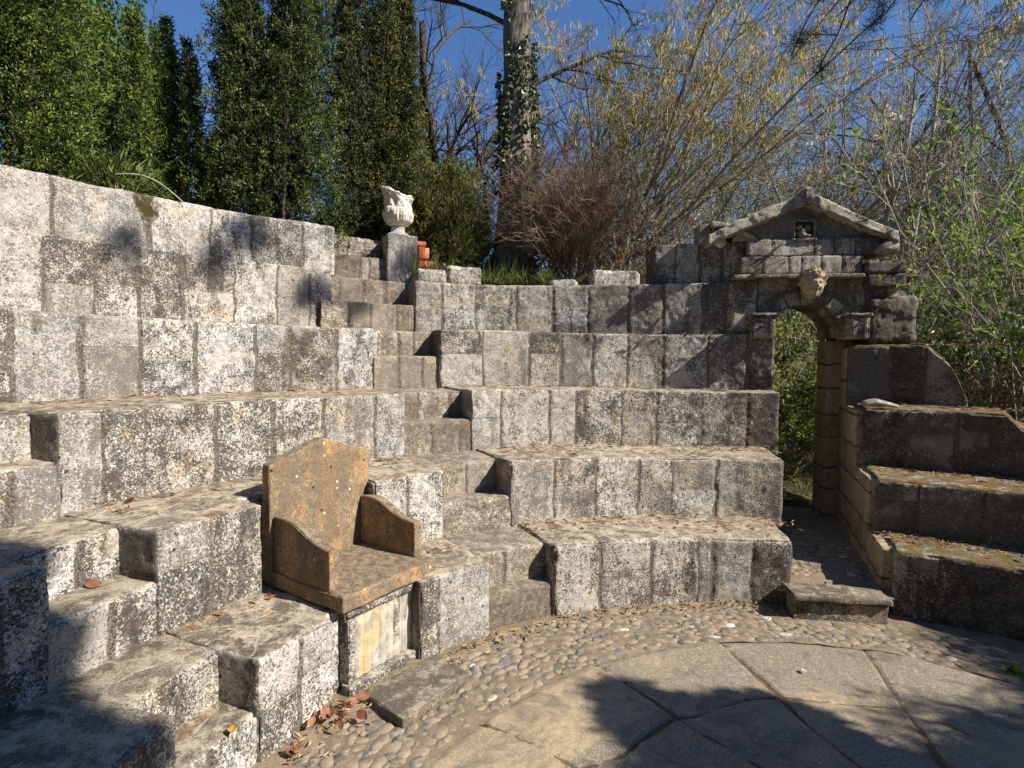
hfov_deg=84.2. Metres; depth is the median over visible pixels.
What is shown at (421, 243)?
brick
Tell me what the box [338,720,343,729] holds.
fallen leaf
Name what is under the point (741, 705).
orchestra floor
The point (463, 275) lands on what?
stone block
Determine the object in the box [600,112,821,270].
thicket shrub
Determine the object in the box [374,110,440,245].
juniper shrub
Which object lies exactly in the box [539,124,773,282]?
bare tree
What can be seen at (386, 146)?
yew tree
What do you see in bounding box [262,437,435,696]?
stone throne
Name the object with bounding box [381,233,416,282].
stone pier
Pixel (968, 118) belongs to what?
bare tree
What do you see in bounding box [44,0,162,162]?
broadleaf tree
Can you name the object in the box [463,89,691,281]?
twig bush
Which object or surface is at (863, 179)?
bare tree
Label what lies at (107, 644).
stone stairs
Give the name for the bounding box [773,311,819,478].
thicket shrub
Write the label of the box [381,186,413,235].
garden urn
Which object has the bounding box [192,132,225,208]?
yew tree
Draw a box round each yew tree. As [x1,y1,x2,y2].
[0,0,115,178]
[113,6,213,206]
[189,0,349,247]
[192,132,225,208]
[314,0,432,247]
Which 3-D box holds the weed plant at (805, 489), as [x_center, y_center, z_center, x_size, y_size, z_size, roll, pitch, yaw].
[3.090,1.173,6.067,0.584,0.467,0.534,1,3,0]
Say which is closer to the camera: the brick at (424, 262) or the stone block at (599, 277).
the brick at (424, 262)
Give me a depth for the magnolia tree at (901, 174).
7.58 m
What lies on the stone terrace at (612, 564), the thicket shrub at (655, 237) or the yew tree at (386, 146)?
the thicket shrub at (655, 237)
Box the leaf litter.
[0,314,1023,764]
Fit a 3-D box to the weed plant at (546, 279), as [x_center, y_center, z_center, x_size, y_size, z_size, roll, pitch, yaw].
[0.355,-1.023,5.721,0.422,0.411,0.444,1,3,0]
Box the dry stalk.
[116,173,182,201]
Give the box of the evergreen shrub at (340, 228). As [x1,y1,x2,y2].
[300,201,390,257]
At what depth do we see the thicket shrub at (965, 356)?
5.24 m
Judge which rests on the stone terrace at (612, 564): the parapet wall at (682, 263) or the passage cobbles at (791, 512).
the parapet wall at (682, 263)
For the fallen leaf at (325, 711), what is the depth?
2.30 m
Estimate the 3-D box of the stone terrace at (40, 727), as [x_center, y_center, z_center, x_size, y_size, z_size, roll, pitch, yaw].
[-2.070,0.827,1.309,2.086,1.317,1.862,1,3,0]
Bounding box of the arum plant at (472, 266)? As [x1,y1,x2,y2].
[435,259,482,278]
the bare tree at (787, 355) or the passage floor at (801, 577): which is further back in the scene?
the bare tree at (787, 355)
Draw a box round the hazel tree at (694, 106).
[432,0,1023,272]
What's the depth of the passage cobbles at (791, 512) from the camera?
4.21 m
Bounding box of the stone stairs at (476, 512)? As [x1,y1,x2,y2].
[319,235,551,631]
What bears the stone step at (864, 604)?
on the cobble path
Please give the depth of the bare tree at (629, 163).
14.72 m
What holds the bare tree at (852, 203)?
on the hillside
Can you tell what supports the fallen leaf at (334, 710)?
on the leaf litter
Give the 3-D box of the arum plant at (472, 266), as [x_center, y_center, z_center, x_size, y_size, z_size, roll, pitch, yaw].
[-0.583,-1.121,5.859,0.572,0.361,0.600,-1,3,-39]
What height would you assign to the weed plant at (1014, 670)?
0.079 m
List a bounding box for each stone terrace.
[0,309,488,762]
[0,562,176,767]
[407,281,792,615]
[835,343,1023,641]
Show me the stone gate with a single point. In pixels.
(808, 251)
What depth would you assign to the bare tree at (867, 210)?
7.80 m
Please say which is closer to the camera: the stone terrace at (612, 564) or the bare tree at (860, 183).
the stone terrace at (612, 564)
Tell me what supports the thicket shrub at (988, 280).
on the hillside
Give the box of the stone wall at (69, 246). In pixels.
[0,164,334,326]
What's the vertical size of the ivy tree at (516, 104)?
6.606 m
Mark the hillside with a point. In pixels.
(793, 497)
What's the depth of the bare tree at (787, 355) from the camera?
13.36 m
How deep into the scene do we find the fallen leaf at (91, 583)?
2.18 m
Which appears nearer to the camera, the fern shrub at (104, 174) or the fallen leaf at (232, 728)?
the fallen leaf at (232, 728)
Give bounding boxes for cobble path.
[251,601,1023,767]
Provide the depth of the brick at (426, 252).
5.50 m
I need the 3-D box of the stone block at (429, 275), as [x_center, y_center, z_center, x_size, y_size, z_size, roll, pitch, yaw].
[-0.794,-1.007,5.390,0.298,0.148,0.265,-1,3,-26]
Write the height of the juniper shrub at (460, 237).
1.650 m
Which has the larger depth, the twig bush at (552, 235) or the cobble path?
the twig bush at (552, 235)
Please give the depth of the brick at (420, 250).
5.42 m
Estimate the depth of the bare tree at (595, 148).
11.21 m
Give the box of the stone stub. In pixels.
[693,222,756,247]
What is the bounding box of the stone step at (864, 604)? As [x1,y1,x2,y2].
[783,582,892,624]
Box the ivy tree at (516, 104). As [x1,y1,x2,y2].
[325,0,737,283]
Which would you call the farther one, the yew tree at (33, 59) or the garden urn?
the garden urn
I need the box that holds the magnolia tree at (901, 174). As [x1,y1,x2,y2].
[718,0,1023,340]
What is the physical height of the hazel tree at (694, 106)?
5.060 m
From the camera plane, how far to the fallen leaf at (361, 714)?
2.33 m
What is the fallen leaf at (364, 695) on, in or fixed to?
on the cobble path
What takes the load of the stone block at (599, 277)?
on the stone terrace at (612, 564)
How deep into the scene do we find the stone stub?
4.96 m
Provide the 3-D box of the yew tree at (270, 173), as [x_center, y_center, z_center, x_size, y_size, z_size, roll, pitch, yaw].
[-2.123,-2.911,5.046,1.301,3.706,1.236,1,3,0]
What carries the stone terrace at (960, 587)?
on the hillside
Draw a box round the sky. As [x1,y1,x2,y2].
[0,0,1023,317]
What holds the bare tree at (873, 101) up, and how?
on the hillside
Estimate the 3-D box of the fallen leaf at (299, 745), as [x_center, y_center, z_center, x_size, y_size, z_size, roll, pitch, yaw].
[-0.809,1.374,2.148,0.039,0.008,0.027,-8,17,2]
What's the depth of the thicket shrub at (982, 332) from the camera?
6.94 m
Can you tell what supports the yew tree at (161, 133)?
on the hillside
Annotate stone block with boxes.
[411,268,446,282]
[444,265,480,284]
[547,279,577,285]
[587,270,639,284]
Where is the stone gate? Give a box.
[704,187,917,517]
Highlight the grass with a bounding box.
[395,247,645,284]
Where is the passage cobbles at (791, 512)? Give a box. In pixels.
[778,506,877,585]
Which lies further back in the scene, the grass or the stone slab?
the grass
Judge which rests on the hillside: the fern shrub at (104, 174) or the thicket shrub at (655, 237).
the fern shrub at (104, 174)
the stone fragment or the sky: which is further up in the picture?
the sky
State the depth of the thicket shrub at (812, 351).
6.49 m
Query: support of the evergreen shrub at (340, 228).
on the hillside
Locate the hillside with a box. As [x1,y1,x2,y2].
[481,283,1023,679]
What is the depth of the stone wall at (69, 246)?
3.88 m
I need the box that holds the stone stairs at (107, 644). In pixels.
[0,411,258,767]
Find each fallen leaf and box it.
[85,579,100,587]
[124,497,134,502]
[227,724,237,732]
[287,747,294,755]
[294,743,303,748]
[307,716,315,725]
[321,707,330,718]
[331,708,337,713]
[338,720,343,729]
[348,697,359,704]
[356,709,366,719]
[357,690,370,699]
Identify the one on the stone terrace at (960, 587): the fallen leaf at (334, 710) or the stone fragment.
the stone fragment
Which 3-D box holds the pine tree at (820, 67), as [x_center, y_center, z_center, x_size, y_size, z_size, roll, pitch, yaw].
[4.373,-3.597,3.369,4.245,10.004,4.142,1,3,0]
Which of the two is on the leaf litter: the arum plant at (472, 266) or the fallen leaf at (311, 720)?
the fallen leaf at (311, 720)
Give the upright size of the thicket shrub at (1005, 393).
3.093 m
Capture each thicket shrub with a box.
[586,196,710,282]
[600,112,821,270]
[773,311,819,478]
[774,198,1023,477]
[806,125,1023,421]
[808,90,1023,420]
[914,278,1023,405]
[924,173,1023,421]
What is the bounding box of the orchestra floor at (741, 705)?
[422,642,1023,767]
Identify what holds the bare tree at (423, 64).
on the hillside
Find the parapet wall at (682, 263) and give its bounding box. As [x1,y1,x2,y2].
[645,242,745,283]
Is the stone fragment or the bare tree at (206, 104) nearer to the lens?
the stone fragment
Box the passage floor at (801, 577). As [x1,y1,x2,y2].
[779,507,893,599]
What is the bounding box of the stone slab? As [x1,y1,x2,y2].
[365,654,469,728]
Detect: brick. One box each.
[417,241,425,246]
[417,246,423,259]
[417,260,432,266]
[424,248,428,259]
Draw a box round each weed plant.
[529,265,564,285]
[785,473,812,494]
[1004,663,1022,677]
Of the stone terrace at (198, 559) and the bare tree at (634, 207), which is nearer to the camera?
the stone terrace at (198, 559)
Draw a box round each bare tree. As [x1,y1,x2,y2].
[87,0,332,211]
[296,0,711,268]
[440,10,795,276]
[494,46,734,277]
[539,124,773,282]
[564,0,1023,374]
[600,65,999,272]
[669,0,1023,443]
[678,103,1005,378]
[721,52,1023,407]
[726,10,1023,404]
[756,0,1023,415]
[784,5,1023,393]
[818,20,1023,408]
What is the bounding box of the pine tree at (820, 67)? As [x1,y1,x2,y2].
[780,0,953,82]
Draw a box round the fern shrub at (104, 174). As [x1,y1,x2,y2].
[28,137,176,200]
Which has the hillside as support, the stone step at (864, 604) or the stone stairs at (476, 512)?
the stone stairs at (476, 512)
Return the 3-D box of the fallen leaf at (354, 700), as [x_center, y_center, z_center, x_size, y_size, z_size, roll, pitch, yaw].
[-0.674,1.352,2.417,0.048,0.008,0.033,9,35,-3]
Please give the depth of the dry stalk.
3.90 m
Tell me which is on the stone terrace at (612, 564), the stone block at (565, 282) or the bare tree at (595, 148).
the stone block at (565, 282)
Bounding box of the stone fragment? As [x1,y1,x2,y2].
[860,398,898,406]
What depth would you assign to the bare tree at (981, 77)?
9.19 m
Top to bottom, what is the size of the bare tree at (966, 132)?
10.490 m
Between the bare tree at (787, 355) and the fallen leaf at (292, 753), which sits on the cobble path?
the fallen leaf at (292, 753)
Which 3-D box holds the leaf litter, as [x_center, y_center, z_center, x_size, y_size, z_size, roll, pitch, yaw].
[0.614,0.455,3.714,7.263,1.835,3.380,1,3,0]
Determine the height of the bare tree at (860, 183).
5.985 m
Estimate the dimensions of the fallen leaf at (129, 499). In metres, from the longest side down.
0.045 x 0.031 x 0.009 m
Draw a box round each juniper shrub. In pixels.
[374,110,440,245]
[403,149,496,272]
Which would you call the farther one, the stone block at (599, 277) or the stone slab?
the stone block at (599, 277)

